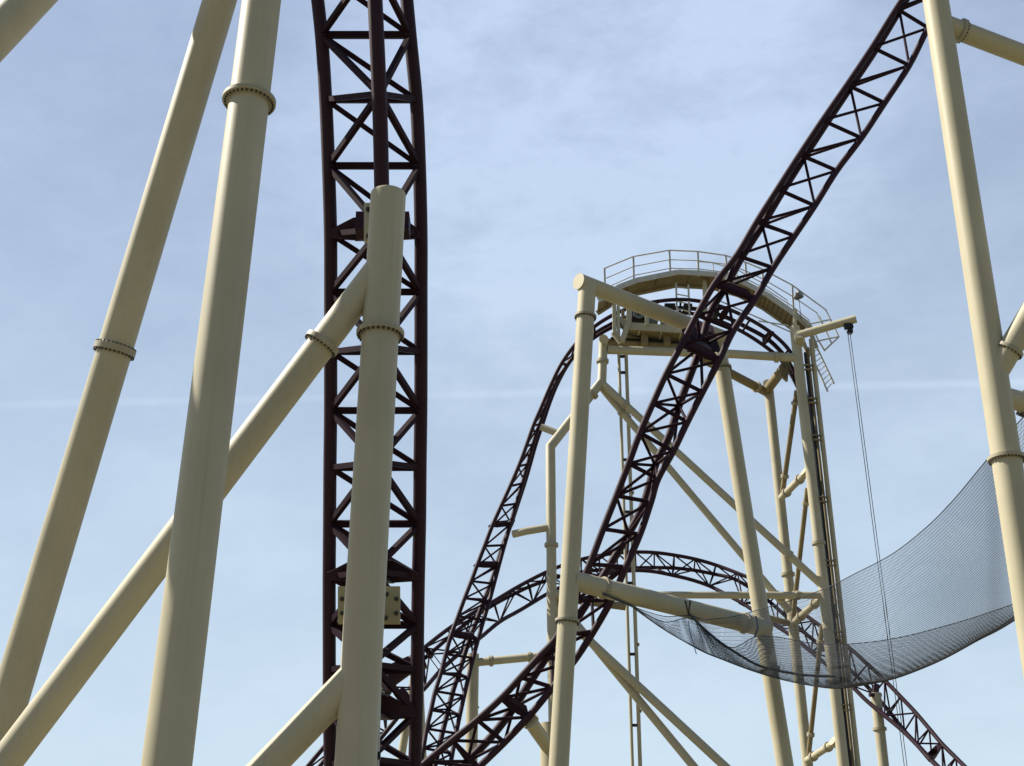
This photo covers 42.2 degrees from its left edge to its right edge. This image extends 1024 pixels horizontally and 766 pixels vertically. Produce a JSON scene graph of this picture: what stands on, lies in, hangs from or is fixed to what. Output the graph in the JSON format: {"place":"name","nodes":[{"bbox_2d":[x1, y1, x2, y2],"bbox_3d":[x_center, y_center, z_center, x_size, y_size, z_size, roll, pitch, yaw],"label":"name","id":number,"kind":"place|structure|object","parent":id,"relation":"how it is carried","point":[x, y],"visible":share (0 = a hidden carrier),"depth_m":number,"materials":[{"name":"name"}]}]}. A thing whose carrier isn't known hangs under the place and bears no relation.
{"place":"outdoors","nodes":[
{"label":"outdoors","id":0,"kind":"place"},
{"bbox_2d":[141,0,280,765],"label":"support column","id":1,"kind":"structure","parent":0,"point":[249,100],"depth_m":13.20,"materials":[{"name":"beige metal"}]},
{"bbox_2d":[381,655,426,700],"bbox_3d":[-4.242,11.097,49.289,2.248,2.396,1.028,6,-25,-13],"label":"brake housing","id":2,"kind":"object","parent":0,"point":[396,679],"visible":0.12,"depth_m":49.21,"materials":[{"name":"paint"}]},
{"bbox_2d":[0,0,1023,765],"label":"sky","id":3,"kind":"structure","parent":0,"point":[565,139],"materials":[{"name":"blue"}]},
{"label":"ground","id":4,"kind":"structure","parent":0,"visible":0},
{"bbox_2d":[0,0,236,740],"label":"leaning column","id":5,"kind":"structure","parent":4,"relation":"on","point":[114,349],"depth_m":16.89,"materials":[{"name":"beige metal"}]},
{"bbox_2d":[0,0,57,61],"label":"corner tube","id":6,"kind":"object","parent":5,"relation":"attached to","point":[20,20],"visible":1,"depth_m":17.39,"materials":[{"name":"beige paint"}]},
{"bbox_2d":[0,185,405,765],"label":"track support","id":7,"kind":"object","parent":4,"relation":"on","point":[347,695],"visible":1,"depth_m":13.70,"materials":[{"name":"beige paint"}]},
{"bbox_2d":[311,0,427,765],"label":"track","id":8,"kind":"structure","parent":7,"relation":"attached to","point":[378,99],"depth_m":17.36,"materials":[{"name":"metal"}]},
{"bbox_2d":[397,680,409,758],"bbox_3d":[-4.681,17.317,49.789,1.966,12.745,0.318,0,-24,0],"label":"slanting support","id":9,"kind":"object","parent":4,"relation":"on","point":[403,742],"depth_m":51.25,"materials":[{"name":"beige paint"}]},
{"bbox_2d":[422,689,426,758],"bbox_3d":[-3.172,16.884,48.888,1.236,12.773,0.331,0,-24,0],"label":"hidden support","id":10,"kind":"object","parent":4,"relation":"on","point":[425,755],"depth_m":50.61,"materials":[{"name":"beige paint"}]},
{"bbox_2d":[465,652,537,760],"bbox_3d":[-0.111,15.018,44.106,3.046,12.209,0.420,-2,-24,5],"label":"drop support","id":11,"kind":"object","parent":4,"relation":"on","point":[472,706],"visible":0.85,"depth_m":46.24,"materials":[{"name":"beige paint"}]},
{"bbox_2d":[524,714,550,765],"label":"stub column","id":12,"kind":"structure","parent":4,"relation":"on","point":[539,732],"depth_m":33.22,"materials":[{"name":"beige metal"}]},
{"bbox_2d":[617,354,641,765],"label":"guide mast","id":13,"kind":"object","parent":4,"relation":"on","point":[636,643],"visible":0.61,"depth_m":47.61,"materials":[{"name":"grey metal"}]},
{"bbox_2d":[549,273,793,765],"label":"portal frame","id":14,"kind":"object","parent":4,"relation":"on","point":[574,581],"visible":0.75,"depth_m":33.59,"materials":[{"name":"beige paint"}]},
{"bbox_2d":[422,0,927,765],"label":"diagonal track","id":15,"kind":"structure","parent":14,"relation":"attached to","point":[700,350],"depth_m":35.05,"materials":[{"name":"metal"}]},
{"bbox_2d":[602,412,1023,688],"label":"safety net","id":16,"kind":"object","parent":14,"relation":"hanging from","point":[923,616],"visible":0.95,"depth_m":28.01,"materials":[{"name":"black fabric"}]},
{"bbox_2d":[512,309,860,765],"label":"lift tower","id":17,"kind":"structure","parent":4,"relation":"on","point":[841,741],"depth_m":48.48,"materials":[{"name":"beige metal"}]},
{"bbox_2d":[422,298,827,765],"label":"hump track","id":18,"kind":"structure","parent":17,"relation":"on","point":[494,566],"depth_m":47.99,"materials":[{"name":"metal"}]},
{"bbox_2d":[595,250,839,354],"bbox_3d":[8.080,-3.093,53.010,9.443,4.652,1.102,0,-24,0],"label":"catwalk","id":19,"kind":"object","parent":18,"relation":"attached to","point":[775,308],"visible":0.76,"depth_m":53.12,"materials":[{"name":"beige metal"}]},
{"bbox_2d":[675,283,689,315],"bbox_3d":[6.817,-3.334,52.989,0.589,1.455,0.070,0,-24,0],"label":"access ladder","id":20,"kind":"object","parent":19,"relation":"attached to","point":[688,296],"visible":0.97,"depth_m":52.99,"materials":[{"name":"grey metal"}]},
{"bbox_2d":[792,290,803,314],"bbox_3d":[11.344,-3.094,52.391,0.373,1.216,0.426,12,-27,-25],"label":"floodlight","id":21,"kind":"object","parent":19,"relation":"attached to","point":[798,294],"visible":1,"depth_m":52.42,"materials":[{"name":"grey metal"}]},
{"bbox_2d":[807,347,834,391],"bbox_3d":[12.002,-0.619,51.540,1.023,2.275,0.455,0,-24,0],"label":"access ladder","id":22,"kind":"object","parent":19,"relation":"hanging from","point":[827,370],"visible":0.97,"depth_m":51.51,"materials":[{"name":"grey metal"}]},
{"bbox_2d":[610,304,682,346],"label":"drive platform","id":23,"kind":"structure","parent":17,"relation":"hanging from","point":[651,330],"depth_m":51.42,"materials":[{"name":"beige metal"}]},
{"bbox_2d":[631,311,644,322],"bbox_3d":[4.936,-2.622,51.903,0.640,0.510,0.590,0,-24,0],"label":"drive motor","id":24,"kind":"object","parent":23,"relation":"on","point":[638,318],"visible":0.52,"depth_m":51.72,"materials":[{"name":"black metal"}]},
{"bbox_2d":[794,315,856,346],"bbox_3d":[11.950,-1.970,50.651,2.474,0.744,0.702,-9,-26,20],"label":"jib arm","id":25,"kind":"object","parent":17,"relation":"attached to","point":[800,336],"visible":1,"depth_m":50.45},
{"bbox_2d":[843,323,906,765],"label":"hoist","id":26,"kind":"object","parent":25,"relation":"hanging from","point":[848,327],"visible":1,"depth_m":47.32,"materials":[{"name":"grey metal"}]},
{"bbox_2d":[868,684,888,765],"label":"arch support","id":27,"kind":"object","parent":4,"relation":"on","point":[879,728],"visible":1,"depth_m":54.39,"materials":[{"name":"beige paint"}]},
{"bbox_2d":[305,550,966,765],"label":"arching track","id":28,"kind":"structure","parent":27,"relation":"on","point":[930,756],"depth_m":57.14,"materials":[{"name":"metal"}]},
{"bbox_2d":[923,0,1023,677],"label":"corner support","id":29,"kind":"object","parent":4,"relation":"on","point":[998,355],"visible":1,"depth_m":22.44,"materials":[{"name":"beige paint"}]}
]}

